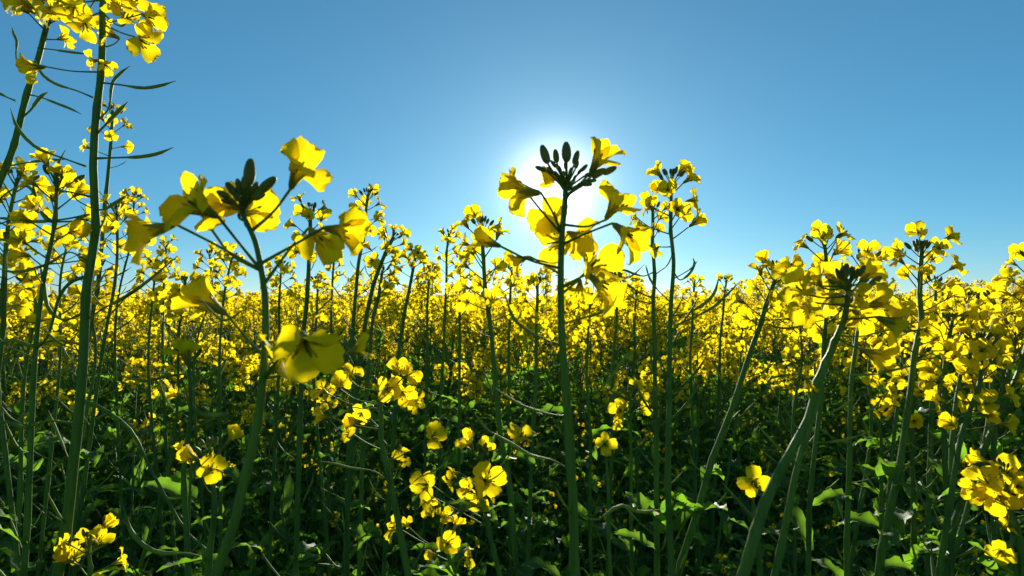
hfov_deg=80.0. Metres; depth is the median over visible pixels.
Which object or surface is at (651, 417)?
leafy rapeseed plant
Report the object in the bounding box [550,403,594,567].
leafy rapeseed plant
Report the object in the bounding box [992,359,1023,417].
flowering rapeseed plant
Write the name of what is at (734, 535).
undergrowth
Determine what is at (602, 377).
flowering rapeseed plant
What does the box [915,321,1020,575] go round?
rapeseed plant
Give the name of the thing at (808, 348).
flowering rapeseed plant
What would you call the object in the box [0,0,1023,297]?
sky
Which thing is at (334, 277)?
rapeseed plant
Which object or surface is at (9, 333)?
flowering rapeseed plant
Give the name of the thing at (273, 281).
rapeseed plant
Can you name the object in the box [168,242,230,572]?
rapeseed plant
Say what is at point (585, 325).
rapeseed plant
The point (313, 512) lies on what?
leafy rapeseed plant
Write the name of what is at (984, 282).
flowering rapeseed plant
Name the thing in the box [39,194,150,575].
rapeseed plant
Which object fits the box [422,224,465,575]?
rapeseed plant
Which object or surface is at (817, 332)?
rapeseed plant
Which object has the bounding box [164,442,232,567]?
leafy rapeseed plant
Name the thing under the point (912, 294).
flowering rapeseed plant
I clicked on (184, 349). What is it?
rapeseed plant
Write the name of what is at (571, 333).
flowering rapeseed plant
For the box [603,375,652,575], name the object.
rapeseed plant
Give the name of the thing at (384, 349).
flowering rapeseed plant
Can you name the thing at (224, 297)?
rapeseed plant
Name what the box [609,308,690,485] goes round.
flowering rapeseed plant
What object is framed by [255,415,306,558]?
leafy rapeseed plant
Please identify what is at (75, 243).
rapeseed plant
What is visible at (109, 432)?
rapeseed plant
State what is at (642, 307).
rapeseed plant
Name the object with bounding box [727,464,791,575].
rapeseed plant
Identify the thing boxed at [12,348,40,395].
flowering rapeseed plant
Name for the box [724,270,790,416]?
flowering rapeseed plant
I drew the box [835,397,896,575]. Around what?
rapeseed plant
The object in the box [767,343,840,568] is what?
flowering rapeseed plant
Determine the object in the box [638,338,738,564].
flowering rapeseed plant
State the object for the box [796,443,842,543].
leafy rapeseed plant
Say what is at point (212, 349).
flowering rapeseed plant
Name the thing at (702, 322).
flowering rapeseed plant
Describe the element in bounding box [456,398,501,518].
leafy rapeseed plant
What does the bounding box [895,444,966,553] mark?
leafy rapeseed plant
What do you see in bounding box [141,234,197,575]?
rapeseed plant
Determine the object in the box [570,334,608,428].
flowering rapeseed plant
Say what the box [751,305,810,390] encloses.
flowering rapeseed plant
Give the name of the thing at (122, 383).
flowering rapeseed plant
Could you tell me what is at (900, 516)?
rapeseed plant
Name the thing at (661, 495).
leafy rapeseed plant
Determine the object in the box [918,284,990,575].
rapeseed plant
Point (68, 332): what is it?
flowering rapeseed plant
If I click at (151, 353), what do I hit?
flowering rapeseed plant
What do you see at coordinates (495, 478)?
rapeseed plant
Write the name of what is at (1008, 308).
flowering rapeseed plant
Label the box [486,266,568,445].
flowering rapeseed plant
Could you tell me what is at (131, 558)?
flowering rapeseed plant
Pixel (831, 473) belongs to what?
leafy rapeseed plant
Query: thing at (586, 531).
leafy rapeseed plant
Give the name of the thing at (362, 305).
rapeseed field
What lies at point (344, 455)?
leafy rapeseed plant
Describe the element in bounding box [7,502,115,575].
leafy rapeseed plant
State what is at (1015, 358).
flowering rapeseed plant
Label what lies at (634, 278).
flowering rapeseed plant
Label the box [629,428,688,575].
leafy rapeseed plant
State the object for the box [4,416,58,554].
leafy rapeseed plant
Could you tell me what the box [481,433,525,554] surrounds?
leafy rapeseed plant
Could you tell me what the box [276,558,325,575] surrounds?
leafy rapeseed plant
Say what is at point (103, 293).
flowering rapeseed plant
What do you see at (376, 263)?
rapeseed plant
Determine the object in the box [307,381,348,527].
flowering rapeseed plant
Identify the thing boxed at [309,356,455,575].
rapeseed plant
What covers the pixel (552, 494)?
leafy rapeseed plant
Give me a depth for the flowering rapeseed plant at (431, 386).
2.78 m
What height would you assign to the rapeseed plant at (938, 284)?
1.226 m
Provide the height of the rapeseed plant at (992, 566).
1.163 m
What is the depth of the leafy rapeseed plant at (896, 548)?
1.51 m
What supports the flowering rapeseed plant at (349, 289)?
on the ground
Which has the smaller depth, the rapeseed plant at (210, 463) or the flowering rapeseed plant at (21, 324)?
the rapeseed plant at (210, 463)
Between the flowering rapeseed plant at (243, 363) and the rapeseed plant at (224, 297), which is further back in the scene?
the flowering rapeseed plant at (243, 363)
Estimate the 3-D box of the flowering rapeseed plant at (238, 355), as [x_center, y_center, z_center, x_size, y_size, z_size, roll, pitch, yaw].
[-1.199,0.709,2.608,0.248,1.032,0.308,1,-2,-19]
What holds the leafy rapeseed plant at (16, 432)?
on the ground
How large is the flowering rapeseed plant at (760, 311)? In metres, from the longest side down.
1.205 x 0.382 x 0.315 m
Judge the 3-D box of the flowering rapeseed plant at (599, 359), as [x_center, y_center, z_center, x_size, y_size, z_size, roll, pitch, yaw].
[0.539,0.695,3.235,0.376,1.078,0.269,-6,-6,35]
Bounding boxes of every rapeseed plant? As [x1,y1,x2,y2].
[0,0,84,223]
[0,0,205,575]
[0,147,102,575]
[0,156,52,572]
[0,229,45,575]
[0,264,69,575]
[0,298,67,437]
[0,302,44,381]
[0,327,78,479]
[0,343,45,502]
[0,382,55,536]
[0,431,51,562]
[1,323,73,499]
[1,507,90,575]
[2,282,77,416]
[2,334,27,384]
[3,312,30,358]
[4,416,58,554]
[6,230,88,575]
[7,301,40,419]
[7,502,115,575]
[12,299,79,419]
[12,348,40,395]
[24,463,113,566]
[26,319,99,485]
[34,251,119,575]
[36,357,176,569]
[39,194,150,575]
[40,308,101,469]
[42,282,213,575]
[43,339,135,506]
[48,518,120,575]
[50,99,133,575]
[52,512,132,575]
[55,289,113,380]
[66,303,128,419]
[68,311,160,547]
[71,310,139,456]
[86,423,162,566]
[90,329,143,409]
[92,186,149,575]
[96,302,159,502]
[109,328,180,505]
[116,251,179,575]
[117,135,373,575]
[121,266,205,575]
[123,424,243,575]
[124,300,219,426]
[131,310,210,380]
[133,283,203,444]
[133,336,215,431]
[135,421,202,574]
[138,283,217,433]
[138,413,229,540]
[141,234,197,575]
[141,440,222,568]
[144,345,195,387]
[147,418,201,555]
[154,309,226,385]
[160,412,217,559]
[162,337,228,575]
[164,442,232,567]
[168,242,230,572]
[169,333,270,575]
[170,428,225,567]
[182,295,244,392]
[184,354,291,575]
[185,241,261,575]
[187,291,269,478]
[199,333,260,479]
[222,403,287,509]
[223,436,338,575]
[223,534,293,575]
[234,306,309,557]
[238,361,341,575]
[242,297,308,411]
[242,436,316,519]
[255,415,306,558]
[260,254,298,575]
[260,335,295,437]
[262,193,342,575]
[269,281,318,531]
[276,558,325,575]
[282,293,328,448]
[291,271,356,575]
[303,363,374,575]
[307,299,361,417]
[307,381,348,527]
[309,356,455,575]
[316,461,384,573]
[317,255,346,575]
[318,183,386,575]
[321,224,410,575]
[325,313,397,458]
[326,324,379,529]
[327,504,378,575]
[328,297,415,463]
[334,258,400,575]
[335,290,408,425]
[336,280,395,410]
[338,442,395,540]
[353,460,403,573]
[356,330,415,378]
[363,475,416,570]
[365,495,494,575]
[368,243,430,575]
[375,264,478,462]
[384,502,474,575]
[385,288,457,392]
[388,281,454,514]
[408,271,482,440]
[409,422,538,575]
[411,260,442,570]
[413,362,515,553]
[416,323,475,452]
[421,293,481,412]
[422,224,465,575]
[422,295,474,422]
[425,311,483,447]
[431,498,503,571]
[432,248,476,575]
[439,309,487,436]
[446,314,504,391]
[453,204,559,575]
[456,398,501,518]
[465,136,661,575]
[468,303,521,406]
[470,484,556,566]
[472,343,544,461]
[474,335,534,563]
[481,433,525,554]
[485,331,549,548]
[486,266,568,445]
[491,265,525,575]
[496,296,557,501]
[497,309,597,575]
[498,310,582,541]
[505,271,562,575]
[519,331,566,461]
[527,424,600,560]
[532,343,585,440]
[542,299,596,491]
[543,302,569,400]
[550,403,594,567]
[554,271,614,472]
[560,358,628,537]
[564,455,618,572]
[566,324,643,498]
[567,306,659,511]
[568,286,619,575]
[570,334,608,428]
[573,307,649,511]
[577,275,675,456]
[579,301,651,424]
[580,322,638,427]
[583,343,644,439]
[592,271,638,575]
[593,293,659,429]
[595,375,689,568]
[595,431,617,575]
[600,492,663,575]
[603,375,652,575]
[605,191,697,575]
[609,283,663,408]
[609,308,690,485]
[612,479,675,571]
[614,416,677,553]
[615,281,649,567]
[627,159,738,575]
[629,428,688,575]
[638,304,719,502]
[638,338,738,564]
[640,336,717,491]
[641,303,690,468]
[657,304,721,434]
[659,446,719,575]
[661,249,807,575]
[674,311,708,402]
[674,546,736,575]
[678,273,710,575]
[681,334,745,453]
[681,337,794,574]
[692,330,730,417]
[694,294,745,506]
[697,303,760,573]
[701,296,762,393]
[702,272,736,575]
[710,327,761,441]
[711,410,789,547]
[717,307,808,541]
[721,277,862,575]
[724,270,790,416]
[725,322,788,449]
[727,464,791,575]
[736,256,931,575]
[749,352,847,570]
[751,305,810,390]
[751,317,796,405]
[754,306,852,415]
[755,220,873,575]
[758,400,859,568]
[759,442,836,574]
[761,366,810,462]
[762,290,836,422]
[762,552,813,575]
[763,321,820,575]
[766,517,857,575]
[767,314,850,548]
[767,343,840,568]
[774,310,830,404]
[778,294,868,518]
[780,483,836,575]
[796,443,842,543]
[803,239,893,575]
[803,314,837,394]
[805,315,860,425]
[818,327,903,575]
[831,339,875,429]
[832,287,868,455]
[832,330,879,428]
[833,410,878,527]
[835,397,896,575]
[841,299,885,426]
[841,426,897,487]
[851,459,943,574]
[853,296,941,550]
[853,507,924,570]
[856,221,979,575]
[862,499,985,574]
[873,332,952,575]
[874,385,896,457]
[882,314,928,496]
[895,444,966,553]
[896,289,938,421]
[896,295,958,451]
[897,301,982,575]
[900,282,1023,575]
[903,270,962,575]
[905,339,968,455]
[908,289,1005,454]
[912,242,1023,575]
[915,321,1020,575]
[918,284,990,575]
[918,520,1012,575]
[921,438,974,553]
[927,276,1023,427]
[933,308,1023,575]
[946,321,1023,428]
[957,302,1011,374]
[957,447,1023,575]
[958,561,987,575]
[959,447,1022,548]
[968,314,1023,451]
[974,274,1022,362]
[984,514,1019,575]
[986,322,1023,435]
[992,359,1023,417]
[995,353,1023,444]
[999,412,1023,456]
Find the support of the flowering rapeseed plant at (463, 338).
on the ground
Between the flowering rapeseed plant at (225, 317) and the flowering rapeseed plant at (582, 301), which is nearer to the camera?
the flowering rapeseed plant at (582, 301)
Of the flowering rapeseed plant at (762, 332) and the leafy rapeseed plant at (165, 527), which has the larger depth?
the flowering rapeseed plant at (762, 332)
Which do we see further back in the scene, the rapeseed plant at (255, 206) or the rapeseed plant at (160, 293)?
the rapeseed plant at (160, 293)
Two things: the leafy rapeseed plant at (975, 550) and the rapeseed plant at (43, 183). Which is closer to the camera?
the rapeseed plant at (43, 183)
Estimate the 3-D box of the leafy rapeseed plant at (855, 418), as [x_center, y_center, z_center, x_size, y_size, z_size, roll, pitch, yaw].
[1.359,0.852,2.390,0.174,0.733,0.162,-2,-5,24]
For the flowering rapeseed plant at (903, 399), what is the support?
on the ground
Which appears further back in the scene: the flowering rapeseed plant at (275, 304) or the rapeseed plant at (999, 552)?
the flowering rapeseed plant at (275, 304)
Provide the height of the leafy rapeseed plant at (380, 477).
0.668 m
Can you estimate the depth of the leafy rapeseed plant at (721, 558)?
1.28 m
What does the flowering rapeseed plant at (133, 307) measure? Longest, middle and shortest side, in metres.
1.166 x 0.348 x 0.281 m
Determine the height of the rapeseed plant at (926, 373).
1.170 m
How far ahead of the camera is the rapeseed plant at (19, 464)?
0.75 m
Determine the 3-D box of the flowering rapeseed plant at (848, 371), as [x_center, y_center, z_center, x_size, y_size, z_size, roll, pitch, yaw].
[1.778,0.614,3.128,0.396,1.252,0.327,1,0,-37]
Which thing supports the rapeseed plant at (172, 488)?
on the ground
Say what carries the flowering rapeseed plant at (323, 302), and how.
on the ground
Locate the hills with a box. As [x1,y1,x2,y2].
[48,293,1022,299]
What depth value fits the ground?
9.81 m
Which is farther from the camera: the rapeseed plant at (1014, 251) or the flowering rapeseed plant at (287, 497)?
the flowering rapeseed plant at (287, 497)
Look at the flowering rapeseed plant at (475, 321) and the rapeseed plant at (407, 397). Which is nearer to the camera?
the rapeseed plant at (407, 397)
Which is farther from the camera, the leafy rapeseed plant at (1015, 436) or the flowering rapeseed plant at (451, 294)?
the flowering rapeseed plant at (451, 294)
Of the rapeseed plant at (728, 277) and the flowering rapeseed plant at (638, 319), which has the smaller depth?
the rapeseed plant at (728, 277)
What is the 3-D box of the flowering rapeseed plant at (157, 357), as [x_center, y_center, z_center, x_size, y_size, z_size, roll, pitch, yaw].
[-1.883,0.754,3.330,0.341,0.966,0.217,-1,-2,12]
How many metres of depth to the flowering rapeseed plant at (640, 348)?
3.32 m
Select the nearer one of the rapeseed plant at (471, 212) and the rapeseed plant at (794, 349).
the rapeseed plant at (471, 212)
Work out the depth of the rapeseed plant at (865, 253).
0.65 m
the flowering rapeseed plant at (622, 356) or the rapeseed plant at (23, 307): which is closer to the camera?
the rapeseed plant at (23, 307)
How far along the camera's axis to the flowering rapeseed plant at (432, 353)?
3.36 m
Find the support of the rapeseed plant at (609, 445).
on the ground
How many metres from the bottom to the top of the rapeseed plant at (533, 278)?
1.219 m
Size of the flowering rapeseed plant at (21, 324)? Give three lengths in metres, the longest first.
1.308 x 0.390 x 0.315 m
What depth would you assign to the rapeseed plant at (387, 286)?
1.10 m
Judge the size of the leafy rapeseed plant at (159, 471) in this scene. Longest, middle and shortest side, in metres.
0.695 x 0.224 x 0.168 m
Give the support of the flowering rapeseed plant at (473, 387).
on the ground
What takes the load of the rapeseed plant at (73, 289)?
on the ground
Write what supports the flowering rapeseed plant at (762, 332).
on the ground
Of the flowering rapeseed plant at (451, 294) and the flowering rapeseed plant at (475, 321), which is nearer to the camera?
the flowering rapeseed plant at (475, 321)
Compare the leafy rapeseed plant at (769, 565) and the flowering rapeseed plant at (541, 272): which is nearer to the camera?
the leafy rapeseed plant at (769, 565)
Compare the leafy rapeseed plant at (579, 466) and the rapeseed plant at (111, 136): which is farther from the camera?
the leafy rapeseed plant at (579, 466)
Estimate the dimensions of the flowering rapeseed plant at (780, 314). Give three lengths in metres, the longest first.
1.168 x 0.395 x 0.245 m
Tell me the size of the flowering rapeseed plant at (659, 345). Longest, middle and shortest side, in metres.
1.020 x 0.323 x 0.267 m
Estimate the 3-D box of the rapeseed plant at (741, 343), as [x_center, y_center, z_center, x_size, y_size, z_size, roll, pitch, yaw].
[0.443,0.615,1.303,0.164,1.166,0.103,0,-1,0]
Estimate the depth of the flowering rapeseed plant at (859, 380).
3.52 m
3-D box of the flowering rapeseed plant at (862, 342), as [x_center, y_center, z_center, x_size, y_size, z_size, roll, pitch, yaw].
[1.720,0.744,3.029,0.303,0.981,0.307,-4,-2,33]
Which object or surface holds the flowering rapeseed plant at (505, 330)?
on the ground
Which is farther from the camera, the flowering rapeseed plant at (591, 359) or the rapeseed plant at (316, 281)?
the flowering rapeseed plant at (591, 359)
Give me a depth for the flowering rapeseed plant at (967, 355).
2.81 m
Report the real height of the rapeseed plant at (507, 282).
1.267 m
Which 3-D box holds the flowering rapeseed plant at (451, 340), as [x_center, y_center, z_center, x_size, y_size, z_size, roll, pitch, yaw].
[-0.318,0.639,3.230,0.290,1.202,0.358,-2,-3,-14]
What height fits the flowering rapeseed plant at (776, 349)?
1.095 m
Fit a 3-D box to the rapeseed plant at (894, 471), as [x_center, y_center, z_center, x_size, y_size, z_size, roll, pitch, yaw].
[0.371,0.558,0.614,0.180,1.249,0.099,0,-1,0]
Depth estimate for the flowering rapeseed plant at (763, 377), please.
1.74 m
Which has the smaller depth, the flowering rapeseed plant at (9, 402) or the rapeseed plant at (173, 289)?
the rapeseed plant at (173, 289)
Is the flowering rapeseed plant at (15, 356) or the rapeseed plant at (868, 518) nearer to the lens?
the rapeseed plant at (868, 518)
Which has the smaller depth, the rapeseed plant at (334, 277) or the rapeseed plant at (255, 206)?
the rapeseed plant at (255, 206)
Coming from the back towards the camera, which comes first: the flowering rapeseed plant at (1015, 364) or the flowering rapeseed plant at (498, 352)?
the flowering rapeseed plant at (1015, 364)
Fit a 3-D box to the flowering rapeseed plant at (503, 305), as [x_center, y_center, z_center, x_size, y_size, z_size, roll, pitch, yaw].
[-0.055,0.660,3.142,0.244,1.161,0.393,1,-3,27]
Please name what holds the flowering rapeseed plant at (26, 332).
on the ground
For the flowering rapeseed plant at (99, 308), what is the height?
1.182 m
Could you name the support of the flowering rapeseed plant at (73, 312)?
on the ground
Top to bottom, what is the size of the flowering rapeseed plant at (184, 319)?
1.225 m
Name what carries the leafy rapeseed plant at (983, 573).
on the ground
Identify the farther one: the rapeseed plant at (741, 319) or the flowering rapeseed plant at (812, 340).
the flowering rapeseed plant at (812, 340)
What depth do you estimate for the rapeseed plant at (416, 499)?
1.50 m
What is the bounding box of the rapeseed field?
[0,269,1023,432]
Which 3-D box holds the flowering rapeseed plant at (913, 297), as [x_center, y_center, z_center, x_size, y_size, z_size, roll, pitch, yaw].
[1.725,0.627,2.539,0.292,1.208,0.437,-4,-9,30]
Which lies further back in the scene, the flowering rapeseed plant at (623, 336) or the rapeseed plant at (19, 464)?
the flowering rapeseed plant at (623, 336)
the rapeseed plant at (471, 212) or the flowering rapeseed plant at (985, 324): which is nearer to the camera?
the rapeseed plant at (471, 212)
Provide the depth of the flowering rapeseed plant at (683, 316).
3.46 m
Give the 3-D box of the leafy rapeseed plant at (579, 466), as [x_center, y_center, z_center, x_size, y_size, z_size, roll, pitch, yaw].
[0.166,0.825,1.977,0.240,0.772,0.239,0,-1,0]
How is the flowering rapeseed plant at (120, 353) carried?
on the ground
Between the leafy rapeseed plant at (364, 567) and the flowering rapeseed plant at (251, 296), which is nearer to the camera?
the leafy rapeseed plant at (364, 567)
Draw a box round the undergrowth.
[0,341,1023,575]
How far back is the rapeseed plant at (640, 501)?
0.62 m
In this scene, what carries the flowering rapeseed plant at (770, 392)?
on the ground
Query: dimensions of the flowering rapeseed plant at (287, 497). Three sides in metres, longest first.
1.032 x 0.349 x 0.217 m
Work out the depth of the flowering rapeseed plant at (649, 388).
2.00 m
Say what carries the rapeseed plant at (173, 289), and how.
on the ground
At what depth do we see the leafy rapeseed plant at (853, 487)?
1.69 m
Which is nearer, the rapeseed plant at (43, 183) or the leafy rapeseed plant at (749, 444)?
the rapeseed plant at (43, 183)
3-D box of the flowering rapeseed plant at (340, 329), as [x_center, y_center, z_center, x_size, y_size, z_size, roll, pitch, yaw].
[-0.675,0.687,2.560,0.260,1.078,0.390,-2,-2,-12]
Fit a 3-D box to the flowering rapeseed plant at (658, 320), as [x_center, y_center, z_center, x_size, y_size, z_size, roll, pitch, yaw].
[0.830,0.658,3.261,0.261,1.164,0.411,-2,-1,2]
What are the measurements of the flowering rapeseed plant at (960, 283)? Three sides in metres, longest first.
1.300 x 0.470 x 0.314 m
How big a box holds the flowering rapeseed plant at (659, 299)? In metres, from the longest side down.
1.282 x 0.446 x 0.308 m
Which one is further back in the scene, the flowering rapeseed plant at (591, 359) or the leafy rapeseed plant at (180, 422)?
the flowering rapeseed plant at (591, 359)
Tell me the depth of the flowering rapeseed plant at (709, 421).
2.49 m
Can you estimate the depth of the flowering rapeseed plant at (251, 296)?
3.05 m
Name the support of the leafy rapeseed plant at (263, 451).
on the ground
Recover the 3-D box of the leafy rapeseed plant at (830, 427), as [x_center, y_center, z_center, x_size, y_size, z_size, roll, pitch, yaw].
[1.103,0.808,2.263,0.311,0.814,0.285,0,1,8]
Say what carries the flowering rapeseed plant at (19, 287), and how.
on the ground
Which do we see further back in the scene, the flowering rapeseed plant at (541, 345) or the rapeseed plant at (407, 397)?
the flowering rapeseed plant at (541, 345)
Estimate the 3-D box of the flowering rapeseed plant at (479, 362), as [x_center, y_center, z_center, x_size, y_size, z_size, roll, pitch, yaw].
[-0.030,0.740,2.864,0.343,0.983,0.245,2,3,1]
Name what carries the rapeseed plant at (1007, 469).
on the ground
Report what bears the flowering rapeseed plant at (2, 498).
on the ground
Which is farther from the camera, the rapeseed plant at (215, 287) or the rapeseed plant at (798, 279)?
the rapeseed plant at (215, 287)
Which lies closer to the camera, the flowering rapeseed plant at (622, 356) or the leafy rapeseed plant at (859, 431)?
the leafy rapeseed plant at (859, 431)
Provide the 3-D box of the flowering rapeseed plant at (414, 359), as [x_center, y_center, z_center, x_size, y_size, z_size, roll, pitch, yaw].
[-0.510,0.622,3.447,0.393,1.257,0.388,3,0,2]
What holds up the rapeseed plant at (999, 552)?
on the ground
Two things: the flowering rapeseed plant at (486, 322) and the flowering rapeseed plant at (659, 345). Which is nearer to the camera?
the flowering rapeseed plant at (659, 345)
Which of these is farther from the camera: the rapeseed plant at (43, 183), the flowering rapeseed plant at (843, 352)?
the flowering rapeseed plant at (843, 352)
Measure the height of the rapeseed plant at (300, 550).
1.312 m
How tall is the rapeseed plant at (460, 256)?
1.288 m
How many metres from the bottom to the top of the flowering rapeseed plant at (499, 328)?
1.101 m
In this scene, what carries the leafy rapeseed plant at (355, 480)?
on the ground
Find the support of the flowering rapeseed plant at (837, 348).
on the ground
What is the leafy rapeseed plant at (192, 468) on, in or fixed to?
on the ground
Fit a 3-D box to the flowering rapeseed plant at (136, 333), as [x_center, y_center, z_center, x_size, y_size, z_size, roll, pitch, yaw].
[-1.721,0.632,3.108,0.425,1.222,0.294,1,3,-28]
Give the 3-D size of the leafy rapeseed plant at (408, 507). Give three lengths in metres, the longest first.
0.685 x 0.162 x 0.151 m
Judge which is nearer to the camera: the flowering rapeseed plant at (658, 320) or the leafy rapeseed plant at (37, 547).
the leafy rapeseed plant at (37, 547)
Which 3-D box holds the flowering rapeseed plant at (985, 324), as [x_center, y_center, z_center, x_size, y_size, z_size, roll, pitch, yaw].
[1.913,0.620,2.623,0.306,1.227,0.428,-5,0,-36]
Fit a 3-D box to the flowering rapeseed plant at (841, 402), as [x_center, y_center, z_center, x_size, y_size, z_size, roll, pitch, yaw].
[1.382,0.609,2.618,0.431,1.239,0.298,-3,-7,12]
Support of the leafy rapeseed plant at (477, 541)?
on the ground
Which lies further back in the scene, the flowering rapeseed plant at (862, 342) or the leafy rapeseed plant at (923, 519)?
the flowering rapeseed plant at (862, 342)
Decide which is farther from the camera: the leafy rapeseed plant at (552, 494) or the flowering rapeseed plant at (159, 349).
the flowering rapeseed plant at (159, 349)
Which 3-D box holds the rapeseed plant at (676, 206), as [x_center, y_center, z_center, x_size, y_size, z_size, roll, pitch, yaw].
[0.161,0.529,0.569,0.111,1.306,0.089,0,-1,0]
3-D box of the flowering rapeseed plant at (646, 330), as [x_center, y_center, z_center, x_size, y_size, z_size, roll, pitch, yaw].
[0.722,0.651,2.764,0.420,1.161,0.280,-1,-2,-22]
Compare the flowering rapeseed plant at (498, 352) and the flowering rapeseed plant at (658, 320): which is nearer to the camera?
the flowering rapeseed plant at (498, 352)
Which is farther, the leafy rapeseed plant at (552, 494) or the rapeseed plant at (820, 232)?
the leafy rapeseed plant at (552, 494)
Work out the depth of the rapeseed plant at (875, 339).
0.80 m
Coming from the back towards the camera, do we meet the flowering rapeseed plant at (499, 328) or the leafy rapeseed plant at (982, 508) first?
the flowering rapeseed plant at (499, 328)
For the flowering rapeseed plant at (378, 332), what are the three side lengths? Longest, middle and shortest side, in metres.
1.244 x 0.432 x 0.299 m
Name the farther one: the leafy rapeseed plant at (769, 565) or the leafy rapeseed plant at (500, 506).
the leafy rapeseed plant at (500, 506)
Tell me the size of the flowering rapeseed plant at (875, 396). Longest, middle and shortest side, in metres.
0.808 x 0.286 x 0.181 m
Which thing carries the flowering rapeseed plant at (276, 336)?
on the ground
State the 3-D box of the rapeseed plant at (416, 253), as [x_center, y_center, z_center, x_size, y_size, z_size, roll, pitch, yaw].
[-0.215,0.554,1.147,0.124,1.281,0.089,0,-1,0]
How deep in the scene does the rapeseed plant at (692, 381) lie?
1.50 m
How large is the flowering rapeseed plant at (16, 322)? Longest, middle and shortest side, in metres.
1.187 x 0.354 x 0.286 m
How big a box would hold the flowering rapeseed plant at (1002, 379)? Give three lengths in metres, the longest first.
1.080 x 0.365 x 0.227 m
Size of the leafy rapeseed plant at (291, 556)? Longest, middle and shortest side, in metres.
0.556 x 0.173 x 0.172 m
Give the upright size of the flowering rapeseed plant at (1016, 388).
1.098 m
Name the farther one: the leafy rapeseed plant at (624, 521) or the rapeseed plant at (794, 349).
the leafy rapeseed plant at (624, 521)
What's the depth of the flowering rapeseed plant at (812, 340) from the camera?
3.63 m
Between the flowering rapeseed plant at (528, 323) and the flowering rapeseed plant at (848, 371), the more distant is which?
the flowering rapeseed plant at (848, 371)
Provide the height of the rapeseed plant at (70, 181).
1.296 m
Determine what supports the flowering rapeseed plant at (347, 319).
on the ground
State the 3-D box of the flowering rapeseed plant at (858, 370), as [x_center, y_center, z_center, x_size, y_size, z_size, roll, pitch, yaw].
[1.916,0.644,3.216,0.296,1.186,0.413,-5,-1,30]
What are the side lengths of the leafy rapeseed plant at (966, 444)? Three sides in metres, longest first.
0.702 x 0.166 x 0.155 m
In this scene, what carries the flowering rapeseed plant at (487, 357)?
on the ground
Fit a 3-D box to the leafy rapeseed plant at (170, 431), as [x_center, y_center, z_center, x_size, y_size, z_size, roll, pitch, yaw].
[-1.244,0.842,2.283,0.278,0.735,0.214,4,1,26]
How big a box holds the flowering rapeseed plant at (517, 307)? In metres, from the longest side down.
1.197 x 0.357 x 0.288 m
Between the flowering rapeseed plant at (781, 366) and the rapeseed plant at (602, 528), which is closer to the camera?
the rapeseed plant at (602, 528)
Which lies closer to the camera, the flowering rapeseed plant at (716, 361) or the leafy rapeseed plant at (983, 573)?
the leafy rapeseed plant at (983, 573)
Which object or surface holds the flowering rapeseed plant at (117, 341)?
on the ground
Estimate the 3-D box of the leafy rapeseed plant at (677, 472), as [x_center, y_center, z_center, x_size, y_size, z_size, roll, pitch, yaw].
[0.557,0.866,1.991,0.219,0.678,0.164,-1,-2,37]
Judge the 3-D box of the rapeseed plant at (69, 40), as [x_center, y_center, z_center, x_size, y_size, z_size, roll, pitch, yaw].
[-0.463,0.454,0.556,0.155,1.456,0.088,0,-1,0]
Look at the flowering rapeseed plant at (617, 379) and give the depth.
2.36 m
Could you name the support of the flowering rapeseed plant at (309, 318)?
on the ground
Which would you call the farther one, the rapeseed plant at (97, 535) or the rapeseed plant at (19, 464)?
the rapeseed plant at (19, 464)
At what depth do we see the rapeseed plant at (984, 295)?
0.75 m
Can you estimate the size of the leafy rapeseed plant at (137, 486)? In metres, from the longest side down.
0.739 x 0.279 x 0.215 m
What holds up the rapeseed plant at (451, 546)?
on the ground
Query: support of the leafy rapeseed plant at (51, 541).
on the ground
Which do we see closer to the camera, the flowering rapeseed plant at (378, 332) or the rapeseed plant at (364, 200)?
the rapeseed plant at (364, 200)
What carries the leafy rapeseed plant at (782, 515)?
on the ground
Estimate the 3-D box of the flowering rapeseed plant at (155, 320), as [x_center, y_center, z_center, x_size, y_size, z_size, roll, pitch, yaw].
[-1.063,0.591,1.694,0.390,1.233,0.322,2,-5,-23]
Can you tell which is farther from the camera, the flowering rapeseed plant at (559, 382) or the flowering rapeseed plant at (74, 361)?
the flowering rapeseed plant at (559, 382)
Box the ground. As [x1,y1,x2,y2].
[2,333,1014,575]
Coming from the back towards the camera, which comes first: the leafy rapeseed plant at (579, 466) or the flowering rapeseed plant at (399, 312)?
the flowering rapeseed plant at (399, 312)
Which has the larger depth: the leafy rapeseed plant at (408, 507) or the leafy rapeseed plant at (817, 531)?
the leafy rapeseed plant at (408, 507)
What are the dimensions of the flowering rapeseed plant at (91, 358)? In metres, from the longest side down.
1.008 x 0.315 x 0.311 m
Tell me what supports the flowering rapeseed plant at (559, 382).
on the ground
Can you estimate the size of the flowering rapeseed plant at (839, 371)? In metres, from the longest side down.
0.985 x 0.348 x 0.221 m
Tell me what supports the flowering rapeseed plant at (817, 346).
on the ground
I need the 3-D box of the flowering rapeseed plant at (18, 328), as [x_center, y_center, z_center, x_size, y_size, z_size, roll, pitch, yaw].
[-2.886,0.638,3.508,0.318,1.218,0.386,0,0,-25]
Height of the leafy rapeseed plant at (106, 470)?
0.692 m
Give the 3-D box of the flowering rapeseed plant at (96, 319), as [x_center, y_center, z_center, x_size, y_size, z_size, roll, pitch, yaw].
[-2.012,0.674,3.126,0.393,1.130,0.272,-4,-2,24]
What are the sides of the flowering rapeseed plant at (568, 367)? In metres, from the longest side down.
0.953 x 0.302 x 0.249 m
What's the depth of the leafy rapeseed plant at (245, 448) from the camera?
2.35 m
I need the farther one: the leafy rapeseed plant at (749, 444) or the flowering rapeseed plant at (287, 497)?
the leafy rapeseed plant at (749, 444)
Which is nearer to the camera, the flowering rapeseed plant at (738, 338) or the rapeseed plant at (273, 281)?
the rapeseed plant at (273, 281)
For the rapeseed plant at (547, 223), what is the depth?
0.28 m
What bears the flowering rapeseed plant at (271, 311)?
on the ground

